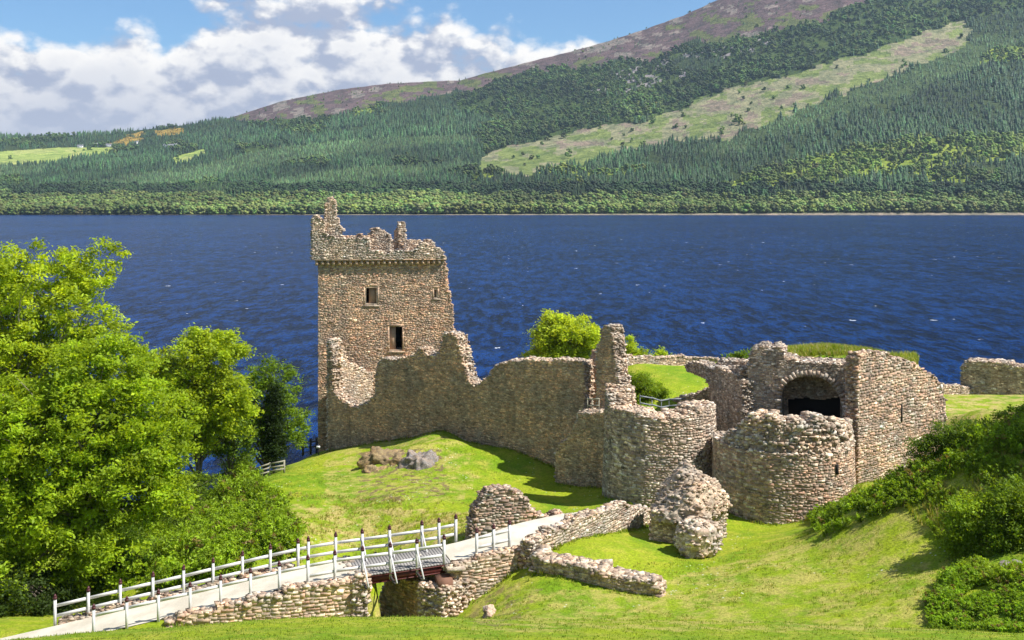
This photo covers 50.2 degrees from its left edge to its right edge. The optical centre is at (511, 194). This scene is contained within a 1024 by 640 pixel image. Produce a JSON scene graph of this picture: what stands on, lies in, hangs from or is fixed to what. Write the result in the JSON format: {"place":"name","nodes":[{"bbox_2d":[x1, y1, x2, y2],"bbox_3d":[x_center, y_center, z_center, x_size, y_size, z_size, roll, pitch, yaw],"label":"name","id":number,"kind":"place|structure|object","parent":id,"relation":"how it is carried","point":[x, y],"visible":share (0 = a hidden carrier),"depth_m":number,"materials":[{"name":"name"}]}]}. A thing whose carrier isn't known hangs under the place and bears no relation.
{"place":"outdoors","nodes":[
{"label":"outdoors","id":0,"kind":"place"},
{"bbox_2d":[0,512,577,639],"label":"path","id":1,"kind":"structure","parent":0,"point":[464,549],"depth_m":52.89,"materials":[{"name":"grey concrete"}]},
{"bbox_2d":[0,0,715,135],"label":"sky","id":2,"kind":"structure","parent":0,"point":[68,66],"materials":[{"name":"blue"}]},
{"bbox_2d":[261,431,554,505],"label":"grass","id":3,"kind":"structure","parent":0,"point":[405,474],"depth_m":80.12,"materials":[{"name":"green plant"}]},
{"bbox_2d":[0,215,1023,506],"bbox_3d":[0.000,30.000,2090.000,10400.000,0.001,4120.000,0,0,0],"label":"water","id":4,"kind":"structure","parent":0,"point":[942,295],"depth_m":385.78,"materials":[{"name":"blue liquid"}]},
{"bbox_2d":[0,362,1023,639],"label":"ground","id":5,"kind":"structure","parent":0,"point":[910,550],"depth_m":53.62,"materials":[{"name":"green plant"}]},
{"bbox_2d":[0,554,99,616],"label":"leafy shrub","id":6,"kind":"object","parent":5,"relation":"on","point":[43,604],"visible":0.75,"depth_m":58.45,"materials":[{"name":"green plant"}]},
{"bbox_2d":[0,236,147,549],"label":"ash tree","id":7,"kind":"object","parent":5,"relation":"on","point":[19,346],"visible":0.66,"depth_m":66.30,"materials":[{"name":"green plant"}]},
{"bbox_2d":[0,328,207,615],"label":"ash tree","id":8,"kind":"object","parent":5,"relation":"on","point":[71,506],"visible":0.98,"depth_m":60.45,"materials":[{"name":"green plant"}]},
{"bbox_2d":[49,523,161,593],"bbox_3d":[-23.799,22.142,65.130,8.344,4.838,6.742,0,0,0],"label":"leafy shrub","id":9,"kind":"object","parent":5,"relation":"on","point":[98,579],"visible":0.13,"depth_m":64.71,"materials":[{"name":"green plant"}]},
{"bbox_2d":[130,469,220,532],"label":"leafy shrub","id":10,"kind":"object","parent":5,"relation":"on","point":[201,478],"visible":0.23,"depth_m":77.14,"materials":[{"name":"green plant"}]},
{"bbox_2d":[58,562,295,624],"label":"stone kerb","id":11,"kind":"structure","parent":5,"relation":"on","point":[69,618],"depth_m":53.36,"materials":[{"name":"beige stone"}]},
{"bbox_2d":[118,322,264,505],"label":"young tree","id":12,"kind":"object","parent":5,"relation":"on","point":[225,400],"visible":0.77,"depth_m":79.12,"materials":[{"name":"green plant"}]},
{"bbox_2d":[121,463,309,590],"bbox_3d":[-20.392,22.509,72.954,10.905,7.444,27.538,0,0,-20],"label":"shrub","id":13,"kind":"object","parent":5,"relation":"on","point":[231,521],"visible":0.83,"depth_m":64.92,"materials":[{"name":"green plant"}]},
{"bbox_2d":[208,412,264,477],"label":"young tree","id":14,"kind":"object","parent":5,"relation":"on","point":[229,449],"visible":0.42,"depth_m":83.69,"materials":[{"name":"green plant"}]},
{"bbox_2d":[216,454,259,477],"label":"leafy shrub","id":15,"kind":"object","parent":5,"relation":"on","point":[223,473],"visible":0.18,"depth_m":90.40,"materials":[{"name":"green plant"}]},
{"bbox_2d":[161,555,371,626],"bbox_3d":[-11.861,20.720,52.511,9.651,4.834,4.241,0,0,-27],"label":"stone abutment","id":16,"kind":"object","parent":5,"relation":"on","point":[348,595],"visible":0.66,"depth_m":51.80,"materials":[{"name":"beige stone"}]},
{"bbox_2d":[53,514,457,625],"bbox_3d":[-12.216,18.860,54.300,19.790,4.030,1.333,0,0,-16],"label":"railing","id":17,"kind":"object","parent":16,"relation":"on","point":[270,555],"visible":0.87,"depth_m":54.37,"materials":[{"name":"white paint"}]},
{"bbox_2d":[92,534,445,631],"bbox_3d":[-11.096,18.744,51.718,16.566,3.535,1.272,0,0,-17],"label":"railing","id":18,"kind":"object","parent":16,"relation":"on","point":[363,566],"visible":0.97,"depth_m":52.46,"materials":[{"name":"white paint"}]},
{"bbox_2d":[348,547,450,588],"bbox_3d":[-5.704,18.728,55.243,4.710,0.651,4.756,0,0,-19],"label":"footbridge","id":19,"kind":"object","parent":16,"relation":"on","point":[406,570],"visible":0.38,"depth_m":54.43,"materials":[{"name":"grey wood"}]},
{"bbox_2d":[254,460,284,475],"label":"timber fence","id":20,"kind":"object","parent":5,"relation":"on","point":[270,467],"visible":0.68,"depth_m":84.91,"materials":[{"name":"grey wood"}]},
{"bbox_2d":[231,353,315,475],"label":"young tree","id":21,"kind":"object","parent":5,"relation":"on","point":[299,436],"visible":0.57,"depth_m":87.55,"materials":[{"name":"green plant"}]},
{"bbox_2d":[258,379,292,472],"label":"cypress","id":22,"kind":"object","parent":5,"relation":"on","point":[275,450],"visible":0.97,"depth_m":86.18,"materials":[{"name":"green plant"}]},
{"bbox_2d":[302,437,317,455],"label":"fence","id":23,"kind":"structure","parent":5,"relation":"on","point":[310,441],"depth_m":97.91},
{"bbox_2d":[362,464,386,472],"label":"rock","id":24,"kind":"object","parent":5,"relation":"on","point":[369,468],"visible":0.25,"depth_m":83.16,"materials":[{"name":"beige stone"}]},
{"bbox_2d":[285,491,473,562],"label":"grass","id":25,"kind":"structure","parent":5,"relation":"on","point":[363,511],"depth_m":70.31,"materials":[{"name":"green plant"}]},
{"bbox_2d":[357,446,406,468],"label":"rock","id":26,"kind":"object","parent":5,"relation":"on","point":[374,455],"visible":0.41,"depth_m":84.30,"materials":[{"name":"brown stone"}]},
{"bbox_2d":[310,189,455,451],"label":"tower house","id":27,"kind":"structure","parent":5,"relation":"on","point":[382,293],"depth_m":100.81,"materials":[{"name":"stone"}]},
{"bbox_2d":[363,284,379,306],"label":"window","id":28,"kind":"structure","parent":27,"relation":"in","point":[371,293],"depth_m":101.06,"materials":[{"name":"beige stone"}]},
{"bbox_2d":[387,324,403,352],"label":"window","id":29,"kind":"structure","parent":27,"relation":"in","point":[396,333],"depth_m":101.38,"materials":[{"name":"beige stone"}]},
{"bbox_2d":[432,286,439,299],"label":"window","id":30,"kind":"structure","parent":27,"relation":"in","point":[433,287],"depth_m":101.65,"materials":[{"name":"beige stone"}]},
{"bbox_2d":[396,449,438,470],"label":"rock","id":31,"kind":"object","parent":5,"relation":"on","point":[412,459],"visible":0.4,"depth_m":82.65,"materials":[{"name":"grey stone"}]},
{"bbox_2d":[379,576,475,617],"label":"bridge pier","id":32,"kind":"structure","parent":5,"relation":"on","point":[425,597],"depth_m":54.15,"materials":[{"name":"stone"}]},
{"bbox_2d":[410,544,520,599],"bbox_3d":[-2.182,20.443,55.389,7.756,5.336,3.795,0,0,0],"label":"stone abutment","id":33,"kind":"object","parent":5,"relation":"on","point":[484,571],"visible":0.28,"depth_m":54.78,"materials":[{"name":"stone"}]},
{"bbox_2d":[475,519,511,552],"bbox_3d":[-0.947,17.648,55.548,2.027,1.976,0.223,0,0,-27],"label":"railing","id":34,"kind":"object","parent":33,"relation":"on","point":[493,534],"visible":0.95,"depth_m":55.47,"materials":[{"name":"white paint"}]},
{"bbox_2d":[325,323,631,487],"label":"curtain wall","id":35,"kind":"structure","parent":5,"relation":"on","point":[535,407],"depth_m":87.07,"materials":[{"name":"stone"}]},
{"bbox_2d":[587,398,599,408],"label":"viewing rail","id":36,"kind":"object","parent":35,"relation":"attached to","point":[592,399],"visible":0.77,"depth_m":79.79,"materials":[{"name":"grey metal"}]},
{"bbox_2d":[483,604,495,617],"bbox_3d":[-1.073,19.762,51.451,0.654,0.797,0.869,0,0,0],"label":"rock","id":37,"kind":"object","parent":5,"relation":"on","point":[489,610],"visible":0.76,"depth_m":51.43,"materials":[{"name":"beige stone"}]},
{"bbox_2d":[5,607,1022,639],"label":"grass","id":38,"kind":"structure","parent":5,"relation":"on","point":[557,623],"depth_m":33.43,"materials":[{"name":"green plant"}]},
{"bbox_2d":[464,484,563,539],"bbox_3d":[0.425,19.675,64.238,6.520,5.284,1.376,0,0,-15],"label":"wall stub","id":39,"kind":"object","parent":5,"relation":"on","point":[499,506],"depth_m":63.52,"materials":[{"name":"stone"}]},
{"bbox_2d":[518,308,600,358],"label":"sycamore","id":40,"kind":"object","parent":5,"relation":"on","point":[558,335],"visible":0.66,"depth_m":104.88,"materials":[{"name":"green plant"}]},
{"bbox_2d":[518,500,650,568],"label":"wall","id":41,"kind":"structure","parent":5,"relation":"on","point":[613,516],"depth_m":59.76,"materials":[{"name":"grey stone"}]},
{"bbox_2d":[529,544,666,596],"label":"wall","id":42,"kind":"structure","parent":5,"relation":"on","point":[605,573],"depth_m":53.05,"materials":[{"name":"stone"}]},
{"bbox_2d":[625,334,658,355],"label":"leafy shrub","id":43,"kind":"object","parent":5,"relation":"on","point":[631,347],"visible":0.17,"depth_m":107.62,"materials":[{"name":"green plant"}]},
{"bbox_2d":[628,370,670,402],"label":"leafy shrub","id":44,"kind":"object","parent":5,"relation":"on","point":[646,387],"visible":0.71,"depth_m":88.20,"materials":[{"name":"green plant"}]},
{"bbox_2d":[651,345,672,355],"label":"leafy shrub","id":45,"kind":"object","parent":5,"relation":"on","point":[660,352],"visible":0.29,"depth_m":108.58,"materials":[{"name":"green plant"}]},
{"bbox_2d":[625,353,718,365],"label":"parapet wall","id":46,"kind":"structure","parent":5,"relation":"on","point":[678,359],"depth_m":105.57,"materials":[{"name":"beige stone"}]},
{"bbox_2d":[648,459,732,543],"bbox_3d":[10.179,17.790,62.414,5.048,5.013,4.766,0,0,0],"label":"fallen masonry","id":47,"kind":"object","parent":5,"relation":"on","point":[686,489],"visible":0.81,"depth_m":61.17,"materials":[{"name":"grey stone"}]},
{"bbox_2d":[674,515,723,558],"bbox_3d":[10.123,18.494,58.957,2.888,2.393,2.958,0,0,0],"label":"fallen masonry","id":48,"kind":"object","parent":5,"relation":"on","point":[694,537],"visible":0.98,"depth_m":57.95,"materials":[{"name":"grey stone"}]},
{"bbox_2d":[720,348,751,358],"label":"leafy shrub","id":49,"kind":"object","parent":5,"relation":"on","point":[743,353],"visible":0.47,"depth_m":103.74,"materials":[{"name":"green plant"}]},
{"bbox_2d":[602,341,947,524],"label":"gatehouse","id":50,"kind":"object","parent":5,"relation":"on","point":[795,437],"visible":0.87,"depth_m":71.64,"materials":[{"name":"stone"}]},
{"bbox_2d":[640,395,685,411],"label":"steel handrail","id":51,"kind":"object","parent":50,"relation":"on","point":[661,400],"visible":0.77,"depth_m":80.98,"materials":[{"name":"silver metal"}]},
{"bbox_2d":[788,397,839,417],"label":"dark doorway","id":52,"kind":"structure","parent":50,"relation":"in","point":[828,407],"depth_m":78.42,"materials":[{"name":"black"}]},
{"bbox_2d":[787,342,919,364],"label":"grass","id":53,"kind":"structure","parent":50,"relation":"on","point":[822,348],"depth_m":80.21,"materials":[{"name":"green plant"}]},
{"bbox_2d":[805,412,1023,536],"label":"bracken","id":54,"kind":"object","parent":5,"relation":"on","point":[887,488],"visible":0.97,"depth_m":55.81,"materials":[{"name":"green plant"}]},
{"bbox_2d":[900,414,992,461],"bbox_3d":[23.330,12.894,57.549,5.698,2.538,2.651,0,0,-10],"label":"leafy shrub","id":55,"kind":"object","parent":5,"relation":"on","point":[943,438],"visible":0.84,"depth_m":57.32,"materials":[{"name":"green plant"}]},
{"bbox_2d":[940,383,973,394],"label":"edge wall","id":56,"kind":"structure","parent":5,"relation":"on","point":[954,389],"depth_m":95.78,"materials":[{"name":"beige stone"}]},
{"bbox_2d":[900,440,1023,533],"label":"grass","id":57,"kind":"structure","parent":5,"relation":"on","point":[929,514],"depth_m":53.44,"materials":[{"name":"green plant"}]},
{"bbox_2d":[903,454,1023,587],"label":"bracken","id":58,"kind":"object","parent":5,"relation":"on","point":[1007,463],"visible":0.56,"depth_m":52.68,"materials":[{"name":"green plant"}]},
{"bbox_2d":[929,487,1004,563],"bbox_3d":[20.951,15.442,49.393,3.358,4.054,3.294,0,0,-30],"label":"leafy shrub","id":59,"kind":"object","parent":5,"relation":"on","point":[963,528],"visible":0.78,"depth_m":49.02,"materials":[{"name":"green plant"}]},
{"bbox_2d":[919,561,1023,632],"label":"bracken","id":60,"kind":"object","parent":5,"relation":"on","point":[953,585],"visible":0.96,"depth_m":43.65,"materials":[{"name":"green plant"}]},
{"bbox_2d":[960,357,1023,394],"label":"end wall","id":61,"kind":"structure","parent":5,"relation":"on","point":[986,376],"depth_m":95.94,"materials":[{"name":"stone"}]},
{"bbox_2d":[973,466,1023,555],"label":"leafy shrub","id":62,"kind":"object","parent":5,"relation":"on","point":[1010,506],"visible":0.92,"depth_m":48.30,"materials":[{"name":"green plant"}]},
{"bbox_2d":[979,403,1023,426],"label":"leafy shrub","id":63,"kind":"object","parent":5,"relation":"on","point":[1019,410],"visible":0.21,"depth_m":60.16,"materials":[{"name":"green plant"}]},
{"bbox_2d":[999,559,1021,564],"bbox_3d":[21.266,16.100,46.273,1.295,1.205,0.929,0,0,17],"label":"rock","id":64,"kind":"object","parent":5,"relation":"on","point":[1002,562],"visible":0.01,"depth_m":46.40,"materials":[{"name":"grey stone"}]},
{"bbox_2d":[0,0,1023,214],"bbox_3d":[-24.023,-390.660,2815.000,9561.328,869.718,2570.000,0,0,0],"label":"hills","id":65,"kind":"structure","parent":0,"point":[707,115],"depth_m":2584.29,"materials":[{"name":"green plant"}]},
{"bbox_2d":[0,0,1023,197],"bbox_3d":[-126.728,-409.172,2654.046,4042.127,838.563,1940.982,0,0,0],"label":"conifer forest","id":66,"kind":"object","parent":65,"relation":"on","point":[101,164],"visible":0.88,"depth_m":2342.55,"materials":[{"name":"green plant"}]},
{"bbox_2d":[0,0,1023,196],"bbox_3d":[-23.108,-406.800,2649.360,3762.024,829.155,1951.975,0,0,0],"label":"hillside wood","id":67,"kind":"object","parent":65,"relation":"on","point":[756,185],"visible":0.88,"depth_m":2573.74,"materials":[{"name":"green plant"}]},
{"bbox_2d":[0,188,1023,214],"bbox_3d":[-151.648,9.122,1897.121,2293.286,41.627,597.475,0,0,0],"label":"shoreline wood","id":68,"kind":"object","parent":65,"relation":"on","point":[305,201],"visible":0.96,"depth_m":1645.90,"materials":[{"name":"green plant"}]},
{"bbox_2d":[479,515,941,620],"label":"grass","id":69,"kind":"structure","parent":0,"point":[772,585],"depth_m":51.42,"materials":[{"name":"green plant"}]}
]}

